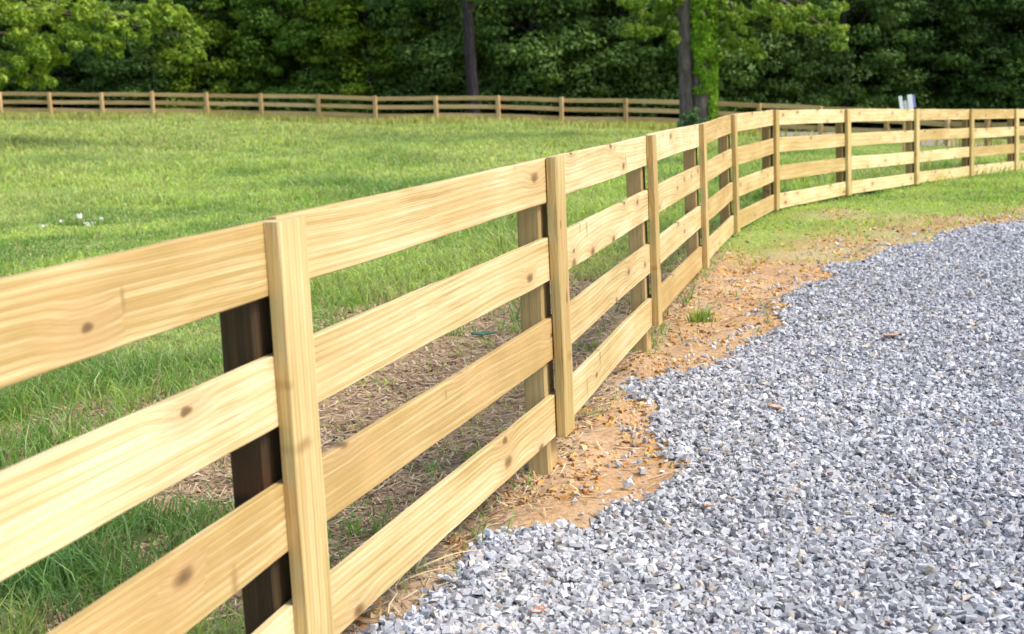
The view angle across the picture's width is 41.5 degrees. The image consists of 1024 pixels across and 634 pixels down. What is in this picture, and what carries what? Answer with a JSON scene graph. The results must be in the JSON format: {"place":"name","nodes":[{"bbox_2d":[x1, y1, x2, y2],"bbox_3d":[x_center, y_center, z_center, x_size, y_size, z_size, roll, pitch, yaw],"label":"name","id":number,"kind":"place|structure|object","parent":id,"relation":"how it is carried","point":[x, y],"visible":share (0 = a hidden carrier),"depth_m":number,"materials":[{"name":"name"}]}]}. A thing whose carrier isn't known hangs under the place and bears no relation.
{"place":"outdoors","nodes":[
{"label":"outdoors","id":0,"kind":"place"},
{"bbox_2d":[0,106,1023,633],"bbox_3d":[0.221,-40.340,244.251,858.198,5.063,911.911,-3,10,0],"label":"ground","id":1,"kind":"structure","parent":0,"point":[612,480],"depth_m":7.70,"materials":[{"name":"brown soil"}]},
{"bbox_2d":[0,0,69,107],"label":"woodland tree","id":2,"kind":"object","parent":1,"relation":"on","point":[3,45],"visible":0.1,"depth_m":66.58,"materials":[{"name":"green plant"}]},
{"bbox_2d":[0,0,139,107],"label":"woodland tree","id":3,"kind":"object","parent":1,"relation":"on","point":[64,84],"visible":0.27,"depth_m":66.58,"materials":[{"name":"green plant"}]},
{"bbox_2d":[38,213,109,227],"bbox_3d":[-5.167,-1.111,16.023,0.784,0.165,1.184,-3,10,0],"label":"flowering weed","id":4,"kind":"object","parent":1,"relation":"on","point":[82,223],"visible":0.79,"depth_m":16.09,"materials":[{"name":"white plant"}]},
{"bbox_2d":[19,0,155,107],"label":"woodland tree","id":5,"kind":"object","parent":1,"relation":"on","point":[84,77],"visible":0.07,"depth_m":69.61,"materials":[{"name":"green plant"}]},
{"bbox_2d":[0,501,202,632],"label":"grass tuft","id":6,"kind":"object","parent":1,"relation":"on","point":[56,568],"visible":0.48,"depth_m":4.19,"materials":[{"name":"green plant"}]},
{"bbox_2d":[0,0,207,89],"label":"broadleaf tree","id":7,"kind":"object","parent":1,"relation":"on","point":[116,25],"visible":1,"depth_m":34.63,"materials":[{"name":"green plant"}]},
{"bbox_2d":[71,484,214,554],"bbox_3d":[-1.361,0.695,4.716,0.685,0.176,0.555,-4,10,-10],"label":"grass tuft","id":8,"kind":"object","parent":1,"relation":"on","point":[145,517],"visible":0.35,"depth_m":4.69,"materials":[{"name":"green plant"}]},
{"bbox_2d":[67,0,236,108],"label":"woodland tree","id":9,"kind":"object","parent":1,"relation":"on","point":[105,71],"visible":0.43,"depth_m":63.55,"materials":[{"name":"green plant"}]},
{"bbox_2d":[85,0,233,106],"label":"woodland tree","id":10,"kind":"object","parent":1,"relation":"on","point":[145,72],"visible":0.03,"depth_m":67.43,"materials":[{"name":"green plant"}]},
{"bbox_2d":[123,1,244,79],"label":"woodland tree","id":11,"kind":"object","parent":1,"relation":"on","point":[226,6],"visible":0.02,"depth_m":75.00,"materials":[{"name":"green plant"}]},
{"bbox_2d":[127,0,276,110],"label":"woodland tree","id":12,"kind":"object","parent":1,"relation":"on","point":[219,86],"visible":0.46,"depth_m":63.64,"materials":[{"name":"green plant"}]},
{"bbox_2d":[198,613,235,622],"bbox_3d":[-0.888,0.890,3.964,0.174,0.018,0.018,-11,13,-40],"label":"dry stalk","id":13,"kind":"object","parent":1,"relation":"on","point":[210,618],"visible":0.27,"depth_m":3.98,"materials":[{"name":"plant"}]},
{"bbox_2d":[169,0,301,93],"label":"woodland tree","id":14,"kind":"object","parent":1,"relation":"on","point":[292,60],"visible":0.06,"depth_m":68.45,"materials":[{"name":"green plant"}]},
{"bbox_2d":[209,1,294,80],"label":"woodland tree","id":15,"kind":"object","parent":1,"relation":"on","point":[233,27],"depth_m":74.21,"materials":[{"name":"green plant"}]},
{"bbox_2d":[229,5,320,73],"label":"woodland tree","id":16,"kind":"object","parent":1,"relation":"on","point":[268,51],"depth_m":72.22,"materials":[{"name":"green plant"}]},
{"bbox_2d":[225,0,366,93],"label":"woodland tree","id":17,"kind":"object","parent":1,"relation":"on","point":[281,61],"visible":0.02,"depth_m":66.68,"materials":[{"name":"green plant"}]},
{"bbox_2d":[220,0,372,111],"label":"woodland tree","id":18,"kind":"object","parent":1,"relation":"on","point":[265,22],"visible":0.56,"depth_m":63.03,"materials":[{"name":"green plant"}]},
{"bbox_2d":[274,0,446,113],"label":"woodland tree","id":19,"kind":"object","parent":1,"relation":"on","point":[297,15],"visible":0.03,"depth_m":63.49,"materials":[{"name":"green plant"}]},
{"bbox_2d":[285,0,446,113],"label":"woodland tree","id":20,"kind":"object","parent":1,"relation":"on","point":[358,89],"visible":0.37,"depth_m":61.74,"materials":[{"name":"green plant"}]},
{"bbox_2d":[353,0,502,113],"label":"woodland tree","id":21,"kind":"object","parent":1,"relation":"on","point":[423,11],"visible":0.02,"depth_m":64.31,"materials":[{"name":"green plant"}]},
{"bbox_2d":[352,0,541,112],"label":"woodland tree","id":22,"kind":"object","parent":1,"relation":"on","point":[423,84],"visible":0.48,"depth_m":60.23,"materials":[{"name":"green plant"}]},
{"bbox_2d":[462,0,479,112],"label":"leaning tree","id":23,"kind":"object","parent":1,"relation":"on","point":[470,58],"visible":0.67,"depth_m":57.74,"materials":[{"name":"brown plant"}]},
{"bbox_2d":[471,331,496,334],"bbox_3d":[-0.172,0.100,8.252,0.160,0.019,0.085,-3,10,-6],"label":"plastic scrap","id":24,"kind":"object","parent":1,"relation":"on","point":[483,332],"visible":1,"depth_m":8.27,"materials":[{"name":"teal plastic"}]},
{"bbox_2d":[427,0,578,114],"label":"woodland tree","id":25,"kind":"object","parent":1,"relation":"on","point":[524,24],"visible":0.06,"depth_m":63.56,"materials":[{"name":"green plant"}]},
{"bbox_2d":[0,185,1020,633],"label":"dry thatch","id":26,"kind":"object","parent":1,"relation":"on","point":[416,463],"visible":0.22,"depth_m":5.70,"materials":[{"name":"plant"}]},
{"bbox_2d":[0,106,1022,146],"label":"tall grass","id":27,"kind":"structure","parent":1,"relation":"on","point":[112,116],"depth_m":56.55,"materials":[{"name":"green plant"}]},
{"bbox_2d":[0,109,1023,633],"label":"board fence","id":28,"kind":"object","parent":1,"relation":"on","point":[252,411],"visible":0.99,"depth_m":3.38,"materials":[{"name":"brown wood"}]},
{"bbox_2d":[0,112,1023,633],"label":"grass","id":29,"kind":"structure","parent":1,"relation":"on","point":[142,152],"depth_m":17.69,"materials":[{"name":"green plant"}]},
{"bbox_2d":[0,91,1023,145],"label":"rail fence","id":30,"kind":"object","parent":1,"relation":"on","point":[562,109],"visible":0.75,"depth_m":56.85,"materials":[{"name":"brown wood"}]},
{"bbox_2d":[0,203,1023,633],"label":"clay clods","id":31,"kind":"object","parent":1,"relation":"on","point":[570,457],"visible":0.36,"depth_m":6.62,"materials":[{"name":"brown soil"}]},
{"bbox_2d":[1,91,1023,128],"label":"undergrowth","id":32,"kind":"object","parent":1,"relation":"on","point":[676,115],"visible":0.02,"depth_m":65.19,"materials":[{"name":"green plant"}]},
{"bbox_2d":[430,0,624,114],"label":"woodland tree","id":33,"kind":"object","parent":1,"relation":"on","point":[535,54],"visible":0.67,"depth_m":58.52,"materials":[{"name":"green plant"}]},
{"bbox_2d":[518,1,625,116],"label":"woodland tree","id":34,"kind":"object","parent":1,"relation":"on","point":[573,55],"visible":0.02,"depth_m":64.23,"materials":[{"name":"green plant"}]},
{"bbox_2d":[534,0,678,116],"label":"woodland tree","id":35,"kind":"object","parent":1,"relation":"on","point":[602,88],"visible":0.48,"depth_m":58.41,"materials":[{"name":"green plant"}]},
{"bbox_2d":[554,2,723,113],"bbox_3d":[6.123,-14.983,64.684,8.819,11.816,8.945,-3,10,-2],"label":"woodland tree","id":36,"kind":"object","parent":1,"relation":"on","point":[660,38],"visible":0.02,"depth_m":62.52,"materials":[{"name":"green plant"}]},
{"bbox_2d":[589,0,795,121],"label":"woodland tree","id":37,"kind":"object","parent":1,"relation":"on","point":[730,76],"visible":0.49,"depth_m":57.74,"materials":[{"name":"green plant"}]},
{"bbox_2d":[677,106,709,127],"bbox_3d":[5.185,-5.506,38.544,0.989,1.039,1.289,-3,10,0],"label":"bush","id":38,"kind":"object","parent":1,"relation":"on","point":[689,118],"visible":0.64,"depth_m":38.42,"materials":[{"name":"green plant"}]},
{"bbox_2d":[681,306,718,323],"bbox_3d":[1.174,-0.012,8.503,0.274,0.123,0.224,-10,12,-38],"label":"weed","id":39,"kind":"object","parent":1,"relation":"on","point":[704,315],"visible":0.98,"depth_m":8.50,"materials":[{"name":"green plant"}]},
{"bbox_2d":[643,1,786,118],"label":"woodland tree","id":40,"kind":"object","parent":1,"relation":"on","point":[767,75],"depth_m":62.81,"materials":[{"name":"green plant"}]},
{"bbox_2d":[616,0,849,124],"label":"ivy clad tree","id":41,"kind":"object","parent":1,"relation":"on","point":[698,51],"visible":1,"depth_m":38.99,"materials":[{"name":"green plant"}]},
{"bbox_2d":[674,0,851,116],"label":"woodland tree","id":42,"kind":"object","parent":1,"relation":"on","point":[796,87],"visible":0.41,"depth_m":57.81,"materials":[{"name":"green plant"}]},
{"bbox_2d":[719,0,882,111],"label":"woodland tree","id":43,"kind":"object","parent":1,"relation":"on","point":[828,80],"visible":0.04,"depth_m":61.46,"materials":[{"name":"green plant"}]},
{"bbox_2d":[766,0,957,109],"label":"woodland tree","id":44,"kind":"object","parent":1,"relation":"on","point":[871,97],"visible":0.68,"depth_m":57.94,"materials":[{"name":"green plant"}]},
{"bbox_2d":[856,190,876,194],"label":"grass tuft","id":45,"kind":"object","parent":1,"relation":"on","point":[869,192],"visible":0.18,"depth_m":18.12,"materials":[{"name":"green plant"}]},
{"bbox_2d":[789,0,945,124],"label":"woodland tree","id":46,"kind":"object","parent":1,"relation":"on","point":[854,18],"visible":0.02,"depth_m":62.28,"materials":[{"name":"green plant"}]},
{"bbox_2d":[898,94,915,151],"bbox_3d":[8.712,-4.024,29.793,0.401,1.760,0.104,-3,10,0],"label":"marker sign","id":47,"kind":"object","parent":1,"relation":"on","point":[911,104],"visible":0.66,"depth_m":29.64,"materials":[{"name":"white paint"}]},
{"bbox_2d":[841,0,1023,128],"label":"woodland tree","id":48,"kind":"object","parent":1,"relation":"on","point":[936,66],"visible":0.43,"depth_m":58.72,"materials":[{"name":"green plant"}]},
{"bbox_2d":[869,5,1012,121],"bbox_3d":[20.708,-14.916,65.041,8.078,11.792,7.964,-3,10,-2],"label":"woodland tree","id":49,"kind":"object","parent":1,"relation":"on","point":[923,25],"visible":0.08,"depth_m":62.64,"materials":[{"name":"green plant"}]},
{"bbox_2d":[916,0,1023,122],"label":"woodland tree","id":50,"kind":"object","parent":1,"relation":"on","point":[1014,90],"visible":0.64,"depth_m":57.76,"materials":[{"name":"green plant"}]},
{"bbox_2d":[925,1,1022,122],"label":"woodland tree","id":51,"kind":"object","parent":1,"relation":"on","point":[985,69],"depth_m":63.63,"materials":[{"name":"green plant"}]},
{"bbox_2d":[972,0,1023,118],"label":"woodland tree","id":52,"kind":"object","parent":1,"relation":"on","point":[1021,21],"visible":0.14,"depth_m":58.99,"materials":[{"name":"green plant"}]},
{"bbox_2d":[989,16,1023,76],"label":"woodland tree","id":53,"kind":"object","parent":1,"relation":"on","point":[1008,31],"visible":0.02,"depth_m":62.41,"materials":[{"name":"green plant"}]},
{"bbox_2d":[378,223,1023,633],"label":"driveway","id":54,"kind":"structure","parent":0,"point":[592,519],"depth_m":6.21,"materials":[{"name":"grey gravel"}]},
{"bbox_2d":[357,212,1023,633],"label":"gravel","id":55,"kind":"structure","parent":54,"relation":"on","point":[809,592],"depth_m":4.85,"materials":[{"name":"grey gravel"}]},
{"bbox_2d":[387,577,401,613],"bbox_3d":[-0.348,0.828,4.050,0.017,0.019,0.293,-2,10,4],"label":"dry stalk","id":56,"kind":"object","parent":55,"relation":"on","point":[390,602],"visible":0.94,"depth_m":3.99,"materials":[{"name":"plant"}]},
{"bbox_2d":[398,567,457,584],"bbox_3d":[-0.261,0.801,4.198,0.218,0.023,0.028,-8,11,-31],"label":"dry stalk","id":57,"kind":"object","parent":55,"relation":"on","point":[423,573],"visible":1,"depth_m":4.19,"materials":[{"name":"plant"}]},
{"bbox_2d":[415,549,487,569],"bbox_3d":[-0.186,0.772,4.340,0.302,0.028,0.017,-11,13,-39],"label":"dry stalk","id":58,"kind":"object","parent":55,"relation":"on","point":[430,562],"visible":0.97,"depth_m":4.31,"materials":[{"name":"plant"}]},
{"bbox_2d":[529,605,545,612],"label":"dead leaf","id":59,"kind":"object","parent":55,"relation":"on","point":[538,608],"visible":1,"depth_m":3.92,"materials":[{"name":"plant"}]},
{"bbox_2d":[769,403,781,408],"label":"dead leaf","id":60,"kind":"object","parent":55,"relation":"on","point":[776,406],"visible":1,"depth_m":6.07,"materials":[{"name":"plant"}]},
{"bbox_2d":[882,333,898,336],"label":"dead leaf","id":61,"kind":"object","parent":55,"relation":"on","point":[886,335],"visible":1,"depth_m":7.62,"materials":[{"name":"plant"}]}
]}

